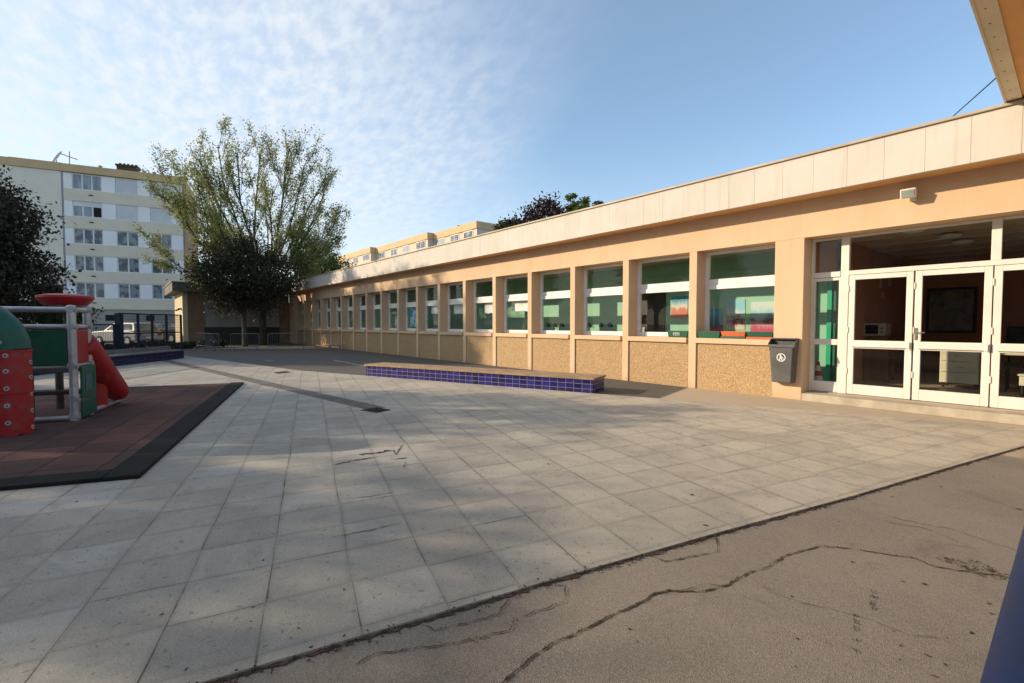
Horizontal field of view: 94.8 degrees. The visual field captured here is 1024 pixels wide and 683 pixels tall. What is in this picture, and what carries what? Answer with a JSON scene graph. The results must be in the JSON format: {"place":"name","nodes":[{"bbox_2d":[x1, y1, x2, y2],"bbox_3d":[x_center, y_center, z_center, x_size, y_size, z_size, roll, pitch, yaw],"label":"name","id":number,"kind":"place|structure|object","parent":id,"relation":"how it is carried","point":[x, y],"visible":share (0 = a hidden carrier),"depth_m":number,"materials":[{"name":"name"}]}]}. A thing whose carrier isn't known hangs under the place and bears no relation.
{"place":"outdoors","nodes":[
{"label":"outdoors","id":0,"kind":"place"},
{"bbox_2d":[0,156,198,331],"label":"apartment block","id":1,"kind":"structure","parent":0,"point":[103,209],"depth_m":48.85,"materials":[{"name":"white paint"}]},
{"bbox_2d":[52,151,61,161],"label":"satellite dish","id":2,"kind":"object","parent":1,"relation":"on","point":[56,156],"visible":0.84,"depth_m":47.57,"materials":[{"name":"metal"}]},
{"bbox_2d":[72,173,101,191],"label":"window","id":3,"kind":"structure","parent":1,"relation":"in","point":[79,181],"depth_m":47.98,"materials":[{"name":"glass"}]},
{"bbox_2d":[73,201,102,217],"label":"window","id":4,"kind":"structure","parent":1,"relation":"in","point":[80,208],"depth_m":48.08,"materials":[{"name":"glass"}]},
{"bbox_2d":[74,228,102,244],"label":"window","id":5,"kind":"structure","parent":1,"relation":"in","point":[81,236],"depth_m":48.18,"materials":[{"name":"glass"}]},
{"bbox_2d":[75,255,103,271],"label":"window","id":6,"kind":"structure","parent":1,"relation":"in","point":[85,263],"depth_m":48.29,"materials":[{"name":"glass"}]},
{"bbox_2d":[76,282,104,297],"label":"window","id":7,"kind":"structure","parent":1,"relation":"in","point":[97,290],"depth_m":48.43,"materials":[{"name":"glass"}]},
{"bbox_2d":[105,315,113,320],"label":"basement window","id":8,"kind":"structure","parent":1,"relation":"in","point":[108,317],"depth_m":49.11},
{"bbox_2d":[115,178,136,194],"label":"window","id":9,"kind":"structure","parent":1,"relation":"in","point":[119,185],"depth_m":49.38,"materials":[{"name":"white paint"}]},
{"bbox_2d":[116,204,137,220],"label":"window","id":10,"kind":"structure","parent":1,"relation":"in","point":[129,210],"depth_m":49.49,"materials":[{"name":"white paint"}]},
{"bbox_2d":[117,231,138,246],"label":"window","id":11,"kind":"structure","parent":1,"relation":"in","point":[129,239],"depth_m":49.60,"materials":[{"name":"glass"}]},
{"bbox_2d":[118,257,139,272],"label":"window","id":12,"kind":"structure","parent":1,"relation":"in","point":[127,265],"depth_m":49.71,"materials":[{"name":"white paint"}]},
{"bbox_2d":[118,283,139,298],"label":"window","id":13,"kind":"structure","parent":1,"relation":"in","point":[126,291],"depth_m":49.81,"materials":[{"name":"glass"}]},
{"bbox_2d":[150,182,170,196],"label":"window","id":14,"kind":"structure","parent":1,"relation":"in","point":[152,195],"depth_m":50.67,"materials":[{"name":"white paint"}]},
{"bbox_2d":[150,207,170,223],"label":"window","id":15,"kind":"structure","parent":1,"relation":"in","point":[161,216],"depth_m":50.75,"materials":[{"name":"white paint"}]},
{"bbox_2d":[151,233,171,248],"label":"window","id":16,"kind":"structure","parent":1,"relation":"in","point":[168,239],"depth_m":51.04,"materials":[{"name":"white paint"}]},
{"bbox_2d":[152,259,172,273],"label":"window","id":17,"kind":"structure","parent":1,"relation":"in","point":[155,270],"depth_m":50.91,"materials":[{"name":"white paint"}]},
{"bbox_2d":[152,284,172,298],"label":"window","id":18,"kind":"structure","parent":1,"relation":"in","point":[158,290],"depth_m":50.99,"materials":[{"name":"glass"}]},
{"bbox_2d":[0,0,1003,295],"label":"sky","id":19,"kind":"structure","parent":0,"point":[435,116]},
{"bbox_2d":[0,356,1023,682],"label":"paving","id":20,"kind":"structure","parent":0,"point":[498,490],"depth_m":3.49,"materials":[{"name":"concrete"}]},
{"bbox_2d":[26,324,116,349],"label":"gate","id":21,"kind":"structure","parent":20,"relation":"on","point":[114,345],"depth_m":15.69,"materials":[{"name":"metal"}]},
{"bbox_2d":[34,346,184,375],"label":"tiled wall","id":22,"kind":"structure","parent":20,"relation":"on","point":[119,357],"depth_m":16.41,"materials":[{"name":"blue tile"}]},
{"bbox_2d":[0,383,228,477],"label":"rubber mat","id":23,"kind":"object","parent":20,"relation":"on","point":[132,422],"visible":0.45,"depth_m":5.67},
{"bbox_2d":[0,306,35,436],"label":"climbing arch","id":24,"kind":"structure","parent":23,"relation":"on","point":[17,417],"depth_m":5.49,"materials":[{"name":"red plastic"}]},
{"bbox_2d":[2,290,128,422],"bbox_3d":[-6.864,0.161,6.778,1.793,1.796,1.672,-1,2,-23],"label":"play frame","id":25,"kind":"object","parent":23,"relation":"on","point":[72,347],"visible":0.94,"depth_m":6.49,"materials":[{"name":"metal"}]},
{"bbox_2d":[0,382,243,490],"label":"rubber border","id":26,"kind":"object","parent":20,"relation":"on","point":[140,463],"visible":0.93,"depth_m":4.45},
{"bbox_2d":[114,313,182,348],"bbox_3d":[-13.533,-0.175,17.746,0.170,1.737,3.513,0,2,-4],"label":"fence","id":27,"kind":"object","parent":20,"relation":"on","point":[122,340],"visible":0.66,"depth_m":17.45,"materials":[{"name":"metal"}]},
{"bbox_2d":[334,445,406,536],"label":"slab cracks","id":28,"kind":"object","parent":20,"relation":"on","point":[379,494],"visible":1,"depth_m":4.64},
{"bbox_2d":[361,407,389,412],"bbox_3d":[-2.107,1.065,7.317,0.376,0.030,0.308,1,3,33],"label":"drain grate","id":29,"kind":"object","parent":20,"relation":"on","point":[376,409],"visible":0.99,"depth_m":7.28,"materials":[{"name":"metal"}]},
{"bbox_2d":[364,362,605,392],"bbox_3d":[-0.960,0.790,10.946,6.292,0.312,0.702,1,2,30],"label":"tiled bench","id":30,"kind":"object","parent":20,"relation":"on","point":[574,382],"visible":1,"depth_m":10.31,"materials":[{"name":"blue tile"}]},
{"bbox_2d":[188,446,1023,682],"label":"joint dirt","id":31,"kind":"structure","parent":20,"relation":"on","point":[608,566],"depth_m":2.32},
{"bbox_2d":[104,339,1023,682],"bbox_3d":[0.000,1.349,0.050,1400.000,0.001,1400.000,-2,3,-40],"label":"ground","id":32,"kind":"structure","parent":0,"point":[746,629],"depth_m":2.27,"materials":[{"name":"asphalt"}]},
{"bbox_2d":[0,165,81,329],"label":"tree","id":33,"kind":"object","parent":32,"relation":"on","point":[18,272],"visible":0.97,"depth_m":20.50,"materials":[{"name":"green plant"}]},
{"bbox_2d":[10,291,103,329],"bbox_3d":[-23.965,-1.071,23.789,4.672,3.110,4.242,0,2,2],"label":"bush","id":34,"kind":"object","parent":32,"relation":"on","point":[50,320],"visible":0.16,"depth_m":23.52,"materials":[{"name":"green plant"}]},
{"bbox_2d":[92,322,162,344],"bbox_3d":[-24.557,-0.499,30.066,4.100,1.466,1.714,1,2,18],"label":"parked car","id":35,"kind":"object","parent":32,"relation":"on","point":[128,326],"visible":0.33,"depth_m":29.39,"materials":[{"name":"white metal"}]},
{"bbox_2d":[144,322,175,341],"bbox_3d":[-25.787,-0.687,35.145,4.100,1.466,1.714,0,2,10],"label":"parked car","id":36,"kind":"object","parent":32,"relation":"on","point":[169,329],"visible":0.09,"depth_m":34.22,"materials":[{"name":"grey metal"}]},
{"bbox_2d":[101,339,227,349],"bbox_3d":[-19.006,0.241,23.747,1.027,0.626,9.090,1,2,25],"label":"hedge","id":37,"kind":"object","parent":32,"relation":"on","point":[188,345],"visible":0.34,"depth_m":25.63,"materials":[{"name":"green plant"}]},
{"bbox_2d":[193,333,216,350],"bbox_3d":[-16.221,-0.011,24.824,2.374,0.888,0.574,2,3,40],"label":"crowd barrier","id":38,"kind":"object","parent":32,"relation":"on","point":[204,334],"visible":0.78,"depth_m":24.85,"materials":[{"name":"metal"}]},
{"bbox_2d":[203,333,222,350],"bbox_3d":[-15.033,0.032,23.666,0.763,0.888,0.574,1,2,13],"label":"crowd barrier","id":39,"kind":"object","parent":32,"relation":"on","point":[212,341],"visible":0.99,"depth_m":23.67,"materials":[{"name":"metal"}]},
{"bbox_2d":[163,281,289,344],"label":"wing","id":40,"kind":"structure","parent":32,"relation":"on","point":[195,320],"depth_m":31.02,"materials":[{"name":"beige rendered wall"},{"name":"concrete"}]},
{"bbox_2d":[166,219,312,345],"bbox_3d":[-15.568,-3.256,27.312,7.069,7.189,6.543,-2,3,-40],"label":"dark tree","id":41,"kind":"object","parent":32,"relation":"on","point":[252,288],"visible":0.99,"depth_m":26.49,"materials":[{"name":"green plant"}]},
{"bbox_2d":[132,113,354,344],"bbox_3d":[-16.634,-7.152,29.971,11.874,14.800,12.325,-2,3,-40],"label":"tall tree","id":42,"kind":"object","parent":32,"relation":"on","point":[299,237],"visible":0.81,"depth_m":28.73,"materials":[{"name":"green plant"}]},
{"bbox_2d":[230,333,258,350],"bbox_3d":[-13.509,0.026,23.826,1.267,0.888,0.574,-1,2,-21],"label":"crowd barrier","id":43,"kind":"object","parent":32,"relation":"on","point":[242,340],"visible":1,"depth_m":23.82,"materials":[{"name":"metal"}]},
{"bbox_2d":[163,360,384,408],"bbox_3d":[-8.390,0.851,13.251,17.082,0.018,0.300,2,3,43],"label":"drain channel","id":44,"kind":"object","parent":32,"relation":"on","point":[354,403],"visible":0.72,"depth_m":9.74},
{"bbox_2d":[267,333,307,350],"bbox_3d":[-11.651,0.002,24.483,1.871,0.888,0.574,-1,2,-28],"label":"crowd barrier","id":45,"kind":"object","parent":32,"relation":"on","point":[284,341],"visible":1,"depth_m":24.41,"materials":[{"name":"metal"}]},
{"bbox_2d":[287,240,355,279],"bbox_3d":[-15.416,-4.188,37.998,6.084,8.266,5.444,1,2,20],"label":"green tree","id":46,"kind":"object","parent":32,"relation":"on","point":[335,264],"visible":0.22,"depth_m":37.51,"materials":[{"name":"green plant"}]},
{"bbox_2d":[314,333,342,349],"bbox_3d":[-9.710,-0.016,24.962,1.438,0.888,0.574,-1,2,-32],"label":"crowd barrier","id":47,"kind":"object","parent":32,"relation":"on","point":[329,339],"visible":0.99,"depth_m":24.97,"materials":[{"name":"metal"}]},
{"bbox_2d":[324,221,497,271],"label":"housing row","id":48,"kind":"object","parent":32,"relation":"on","point":[410,244],"visible":0.19,"depth_m":89.15,"materials":[{"name":"white paint"}]},
{"bbox_2d":[378,251,384,259],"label":"window","id":49,"kind":"structure","parent":48,"relation":"in","point":[381,255],"depth_m":101.77,"materials":[{"name":"white paint"}]},
{"bbox_2d":[391,248,396,255],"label":"window","id":50,"kind":"structure","parent":48,"relation":"in","point":[393,251],"depth_m":97.13,"materials":[{"name":"glass"}]},
{"bbox_2d":[402,245,408,253],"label":"window","id":51,"kind":"structure","parent":48,"relation":"in","point":[405,249],"depth_m":93.12,"materials":[{"name":"white paint"}]},
{"bbox_2d":[416,240,424,249],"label":"window","id":52,"kind":"structure","parent":48,"relation":"in","point":[419,245],"depth_m":88.46,"materials":[{"name":"white paint"}]},
{"bbox_2d":[435,237,444,244],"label":"window","id":53,"kind":"structure","parent":48,"relation":"in","point":[442,240],"depth_m":85.49,"materials":[{"name":"white paint"}]},
{"bbox_2d":[450,234,458,241],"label":"window","id":54,"kind":"structure","parent":48,"relation":"in","point":[453,237],"depth_m":81.82,"materials":[{"name":"white paint"}]},
{"bbox_2d":[463,230,472,237],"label":"window","id":55,"kind":"structure","parent":48,"relation":"in","point":[466,234],"depth_m":78.66,"materials":[{"name":"white paint"}]},
{"bbox_2d":[490,214,524,230],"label":"creeper tree","id":56,"kind":"object","parent":32,"relation":"on","point":[500,224],"visible":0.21,"depth_m":65.77,"materials":[{"name":"green plant"}]},
{"bbox_2d":[498,215,520,229],"bbox_3d":[-0.201,-4.213,32.467,2.806,8.720,3.694,-2,3,-40],"label":"purple shrub","id":57,"kind":"object","parent":32,"relation":"on","point":[510,223],"visible":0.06,"depth_m":31.54,"materials":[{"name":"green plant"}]},
{"bbox_2d":[514,191,570,224],"bbox_3d":[2.006,-4.551,29.534,4.219,9.618,4.792,-2,3,-40],"label":"purple tree","id":58,"kind":"object","parent":32,"relation":"on","point":[551,207],"visible":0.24,"depth_m":28.68,"materials":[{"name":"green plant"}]},
{"bbox_2d":[564,193,580,212],"bbox_3d":[3.525,-4.109,27.062,1.292,8.913,1.122,-2,3,-40],"label":"poplar","id":59,"kind":"object","parent":32,"relation":"on","point":[568,198],"visible":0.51,"depth_m":26.82,"materials":[{"name":"green plant"}]},
{"bbox_2d":[570,196,590,211],"bbox_3d":[3.914,-3.884,26.530,1.230,8.506,1.174,-2,3,-40],"label":"poplar","id":60,"kind":"object","parent":32,"relation":"on","point":[585,201],"visible":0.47,"depth_m":26.23,"materials":[{"name":"green plant"}]},
{"bbox_2d":[356,512,1014,682],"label":"asphalt cracks","id":61,"kind":"object","parent":32,"relation":"on","point":[599,621],"visible":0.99,"depth_m":2.32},
{"bbox_2d":[980,527,1023,682],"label":"blue rail","id":62,"kind":"object","parent":32,"relation":"on","point":[1004,663],"depth_m":0.66,"materials":[{"name":"metal"}]},
{"bbox_2d":[288,99,1023,425],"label":"school building","id":63,"kind":"structure","parent":0,"point":[815,246],"depth_m":9.87,"materials":[{"name":"paint"}]},
{"bbox_2d":[309,301,311,327],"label":"window","id":64,"kind":"structure","parent":63,"relation":"in","point":[309,301],"depth_m":31.02,"materials":[{"name":"white paint"}]},
{"bbox_2d":[326,299,329,328],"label":"window","id":65,"kind":"structure","parent":63,"relation":"in","point":[328,309],"depth_m":28.37,"materials":[{"name":"white paint"}]},
{"bbox_2d":[336,297,340,328],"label":"window","id":66,"kind":"structure","parent":63,"relation":"in","point":[338,309],"depth_m":27.05,"materials":[{"name":"white paint"}]},
{"bbox_2d":[347,296,352,328],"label":"window","id":67,"kind":"structure","parent":63,"relation":"in","point":[349,308],"depth_m":25.74,"materials":[{"name":"white paint"}]},
{"bbox_2d":[360,294,365,329],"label":"window","id":68,"kind":"structure","parent":63,"relation":"in","point":[361,307],"depth_m":24.41,"materials":[{"name":"white paint"}]},
{"bbox_2d":[373,293,380,329],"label":"window","id":69,"kind":"structure","parent":63,"relation":"in","point":[375,306],"depth_m":23.12,"materials":[{"name":"white paint"}]},
{"bbox_2d":[388,290,396,329],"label":"window","id":70,"kind":"structure","parent":63,"relation":"in","point":[394,305],"depth_m":21.77,"materials":[{"name":"white paint"}]},
{"bbox_2d":[405,288,415,330],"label":"window","id":71,"kind":"structure","parent":63,"relation":"in","point":[408,304],"depth_m":20.40,"materials":[{"name":"white paint"}]},
{"bbox_2d":[410,308,415,325],"bbox_3d":[-4.066,-1.037,20.066,0.026,0.811,1.100,-2,3,-40],"label":"painting","id":72,"kind":"object","parent":63,"relation":"attached to","point":[412,316],"visible":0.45,"depth_m":20.31},
{"bbox_2d":[425,285,437,330],"bbox_3d":[-3.032,-1.302,18.667,0.130,1.796,1.514,-2,3,-40],"label":"window","id":73,"kind":"structure","parent":63,"relation":"in","point":[427,303],"depth_m":19.15,"materials":[{"name":"white paint"}]},
{"bbox_2d":[431,306,437,313],"bbox_3d":[-2.943,-1.262,18.702,0.026,0.300,1.000,-2,3,-40],"label":"paper sheet","id":74,"kind":"object","parent":63,"relation":"attached to","point":[434,309],"visible":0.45,"depth_m":18.90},
{"bbox_2d":[447,282,462,331],"bbox_3d":[-1.940,-1.254,17.351,0.130,1.796,1.514,-2,3,-40],"label":"window","id":75,"kind":"structure","parent":63,"relation":"in","point":[450,301],"depth_m":17.68,"materials":[{"name":"white paint"}]},
{"bbox_2d":[454,305,462,313],"bbox_3d":[-1.867,-1.194,17.406,0.026,0.342,1.050,-2,3,-40],"label":"paper sheet","id":76,"kind":"object","parent":63,"relation":"attached to","point":[458,309],"visible":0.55,"depth_m":17.56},
{"bbox_2d":[473,279,492,332],"bbox_3d":[-0.849,-1.205,16.036,0.130,1.796,1.514,-2,3,-40],"label":"window","id":77,"kind":"structure","parent":63,"relation":"in","point":[489,299],"depth_m":16.42,"materials":[{"name":"white paint"}]},
{"bbox_2d":[485,303,492,313],"bbox_3d":[-0.696,-1.132,15.995,0.025,0.361,0.800,-2,3,-40],"label":"paper sheet","id":78,"kind":"object","parent":63,"relation":"attached to","point":[488,308],"visible":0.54,"depth_m":16.10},
{"bbox_2d":[504,274,527,332],"bbox_3d":[0.243,-1.156,14.721,0.130,1.796,1.514,-2,3,-40],"label":"window","id":79,"kind":"structure","parent":63,"relation":"in","point":[515,297],"depth_m":15.00,"materials":[{"name":"white paint"}]},
{"bbox_2d":[511,301,527,310],"bbox_3d":[0.252,-1.109,14.852,0.026,0.321,0.850,-2,3,-40],"label":"paper sheet","id":80,"kind":"object","parent":63,"relation":"attached to","point":[519,305],"visible":0.9,"depth_m":14.83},
{"bbox_2d":[540,269,569,333],"bbox_3d":[1.335,-1.108,13.405,0.130,1.796,1.514,-2,3,-40],"label":"window","id":81,"kind":"structure","parent":63,"relation":"in","point":[555,294],"depth_m":13.69,"materials":[{"name":"white paint"}]},
{"bbox_2d":[583,263,622,335],"bbox_3d":[2.426,-1.059,12.090,0.130,1.796,1.514,-2,3,-40],"label":"window","id":82,"kind":"structure","parent":63,"relation":"in","point":[608,291],"depth_m":12.31,"materials":[{"name":"white paint"}]},
{"bbox_2d":[642,292,665,336],"bbox_3d":[3.761,-0.351,12.709,0.090,2.158,0.790,-2,3,-40],"label":"corridor door","id":83,"kind":"structure","parent":63,"relation":"in","point":[653,304],"depth_m":12.66,"materials":[{"name":"metal"}]},
{"bbox_2d":[636,255,689,336],"bbox_3d":[3.518,-1.010,10.775,0.130,1.796,1.514,-2,3,-40],"label":"window","id":84,"kind":"structure","parent":63,"relation":"in","point":[674,286],"depth_m":10.99,"materials":[{"name":"white paint"}]},
{"bbox_2d":[667,331,688,336],"bbox_3d":[3.636,-0.163,10.236,0.184,0.141,0.484,-2,3,-40],"label":"planter","id":85,"kind":"object","parent":63,"relation":"on","point":[678,333],"visible":0.84,"depth_m":10.16,"materials":[{"name":"plastic"}]},
{"bbox_2d":[671,296,687,317],"bbox_3d":[4.301,-0.878,12.104,0.009,0.560,0.460,-2,3,-40],"label":"poster","id":86,"kind":"object","parent":63,"relation":"attached to","point":[679,306],"visible":1,"depth_m":12.09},
{"bbox_2d":[697,331,721,337],"bbox_3d":[4.083,-0.144,9.705,0.174,0.141,0.484,-2,3,-40],"label":"planter","id":87,"kind":"object","parent":63,"relation":"on","point":[709,334],"visible":0.8,"depth_m":9.64,"materials":[{"name":"plastic"}]},
{"bbox_2d":[710,309,722,330],"bbox_3d":[4.901,-0.522,11.393,0.009,0.540,0.420,-2,3,-40],"label":"poster","id":88,"kind":"object","parent":63,"relation":"attached to","point":[716,319],"visible":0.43,"depth_m":11.35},
{"bbox_2d":[720,331,747,338],"bbox_3d":[4.406,-0.129,9.316,0.187,0.141,0.493,-2,3,-40],"label":"planter","id":89,"kind":"object","parent":63,"relation":"on","point":[735,334],"visible":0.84,"depth_m":9.25,"materials":[{"name":"plastic"}]},
{"bbox_2d":[726,299,744,329],"bbox_3d":[5.223,-0.632,11.000,0.009,0.710,0.430,-2,3,-40],"label":"poster","id":90,"kind":"object","parent":63,"relation":"attached to","point":[735,316],"visible":1,"depth_m":10.99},
{"bbox_2d":[704,244,774,330],"bbox_3d":[4.609,-0.962,9.459,0.130,1.796,1.514,-2,3,-40],"label":"window","id":91,"kind":"structure","parent":63,"relation":"in","point":[767,280],"depth_m":9.61,"materials":[{"name":"white paint"}]},
{"bbox_2d":[746,332,773,338],"bbox_3d":[4.726,-0.115,8.930,0.187,0.141,0.488,-2,3,-40],"label":"planter","id":92,"kind":"object","parent":63,"relation":"on","point":[760,335],"visible":0.73,"depth_m":8.87,"materials":[{"name":"plastic"}]},
{"bbox_2d":[750,301,773,331],"bbox_3d":[5.609,-0.555,10.537,0.009,0.670,0.520,-2,3,-40],"label":"poster","id":93,"kind":"object","parent":63,"relation":"attached to","point":[762,316],"visible":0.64,"depth_m":10.54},
{"bbox_2d":[768,338,798,382],"bbox_3d":[4.860,0.338,8.453,0.211,0.800,0.452,-2,3,-40],"label":"litter bin","id":94,"kind":"object","parent":63,"relation":"attached to","point":[783,356],"visible":1,"depth_m":8.39,"materials":[{"name":"grey plastic"}]},
{"bbox_2d":[814,361,822,380],"bbox_3d":[5.711,0.624,8.793,0.260,0.500,0.260,-2,3,-40],"label":"traffic cone","id":95,"kind":"object","parent":63,"relation":"on","point":[818,374],"visible":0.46,"depth_m":8.75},
{"bbox_2d":[863,336,895,380],"bbox_3d":[7.943,0.350,10.180,0.600,0.945,0.420,-2,3,-40],"label":"shelf unit","id":96,"kind":"object","parent":63,"relation":"on","point":[878,364],"visible":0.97,"depth_m":10.02,"materials":[{"name":"brown wood"}]},
{"bbox_2d":[864,323,890,335],"bbox_3d":[7.881,-0.261,10.171,0.478,0.270,0.380,-2,3,-40],"label":"microwave","id":97,"kind":"object","parent":96,"relation":"on","point":[877,329],"visible":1,"depth_m":10.02,"materials":[{"name":"grey plastic"}]},
{"bbox_2d":[846,271,914,398],"bbox_3d":[6.030,-0.106,7.758,0.115,2.027,0.862,-2,3,-40],"label":"door","id":98,"kind":"structure","parent":63,"relation":"in","point":[870,390],"depth_m":7.71,"materials":[{"name":"white paint"}]},
{"bbox_2d":[900,187,916,201],"bbox_3d":[5.946,-2.202,7.050,0.234,0.178,0.184,-2,3,-40],"label":"floodlight","id":99,"kind":"object","parent":63,"relation":"attached to","point":[910,193],"visible":1,"depth_m":6.99,"materials":[{"name":"white paint"}]},
{"bbox_2d":[902,229,925,233],"bbox_3d":[6.833,-1.886,8.019,0.330,0.093,0.330,-2,3,-40],"label":"ceiling lamp","id":100,"kind":"object","parent":63,"relation":"attached to","point":[913,232],"visible":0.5,"depth_m":7.96,"materials":[{"name":"white paint"}]},
{"bbox_2d":[938,233,962,238],"bbox_3d":[7.939,-1.905,8.534,0.330,0.093,0.330,-2,3,-40],"label":"ceiling lamp","id":101,"kind":"object","parent":63,"relation":"attached to","point":[950,235],"visible":1,"depth_m":8.45,"materials":[{"name":"white paint"}]},
{"bbox_2d":[926,286,977,332],"bbox_3d":[11.095,-0.791,11.909,0.048,1.140,0.940,-2,3,-40],"label":"framed picture","id":102,"kind":"object","parent":63,"relation":"attached to","point":[952,310],"visible":1,"depth_m":11.88},
{"bbox_2d":[911,266,993,406],"bbox_3d":[6.587,-0.081,7.085,0.116,2.027,0.865,-2,3,-40],"label":"door","id":103,"kind":"structure","parent":63,"relation":"in","point":[982,399],"depth_m":7.03,"materials":[{"name":"white paint"}]},
{"bbox_2d":[939,351,981,389],"bbox_3d":[8.430,0.493,9.010,0.550,0.745,0.870,-2,3,-40],"label":"white cabinet","id":104,"kind":"object","parent":63,"relation":"on","point":[961,367],"visible":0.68,"depth_m":8.75,"materials":[{"name":"beige laminate"}]},
{"bbox_2d":[951,239,974,244],"bbox_3d":[8.741,-1.928,9.133,0.330,0.093,0.330,-2,3,-40],"label":"ceiling lamp","id":105,"kind":"object","parent":63,"relation":"attached to","point":[962,241],"visible":1,"depth_m":9.06,"materials":[{"name":"white paint"}]},
{"bbox_2d":[969,0,1023,102],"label":"canopy","id":106,"kind":"object","parent":63,"relation":"attached to","point":[1000,23],"visible":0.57,"depth_m":4.71,"materials":[{"name":"painted plaster"},{"name":"concrete"}]},
{"bbox_2d":[953,78,995,115],"bbox_3d":[12.126,-5.630,15.023,0.017,3.977,22.949,1,3,33],"label":"overhead wire","id":107,"kind":"object","parent":106,"relation":"on","point":[975,96],"visible":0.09,"depth_m":6.96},
{"bbox_2d":[989,264,1023,409],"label":"door","id":108,"kind":"structure","parent":63,"relation":"in","point":[996,401],"depth_m":6.68,"materials":[{"name":"white paint"}]},
{"bbox_2d":[990,352,1023,355],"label":"hall table","id":109,"kind":"object","parent":63,"relation":"on","point":[1010,354],"visible":0.08,"depth_m":7.84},
{"bbox_2d":[1003,326,1023,390],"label":"office chair","id":110,"kind":"object","parent":63,"relation":"on","point":[1014,334],"visible":0.78,"depth_m":8.57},
{"bbox_2d":[1018,373,1023,396],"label":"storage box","id":111,"kind":"object","parent":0,"point":[1021,379],"visible":1,"depth_m":7.79,"materials":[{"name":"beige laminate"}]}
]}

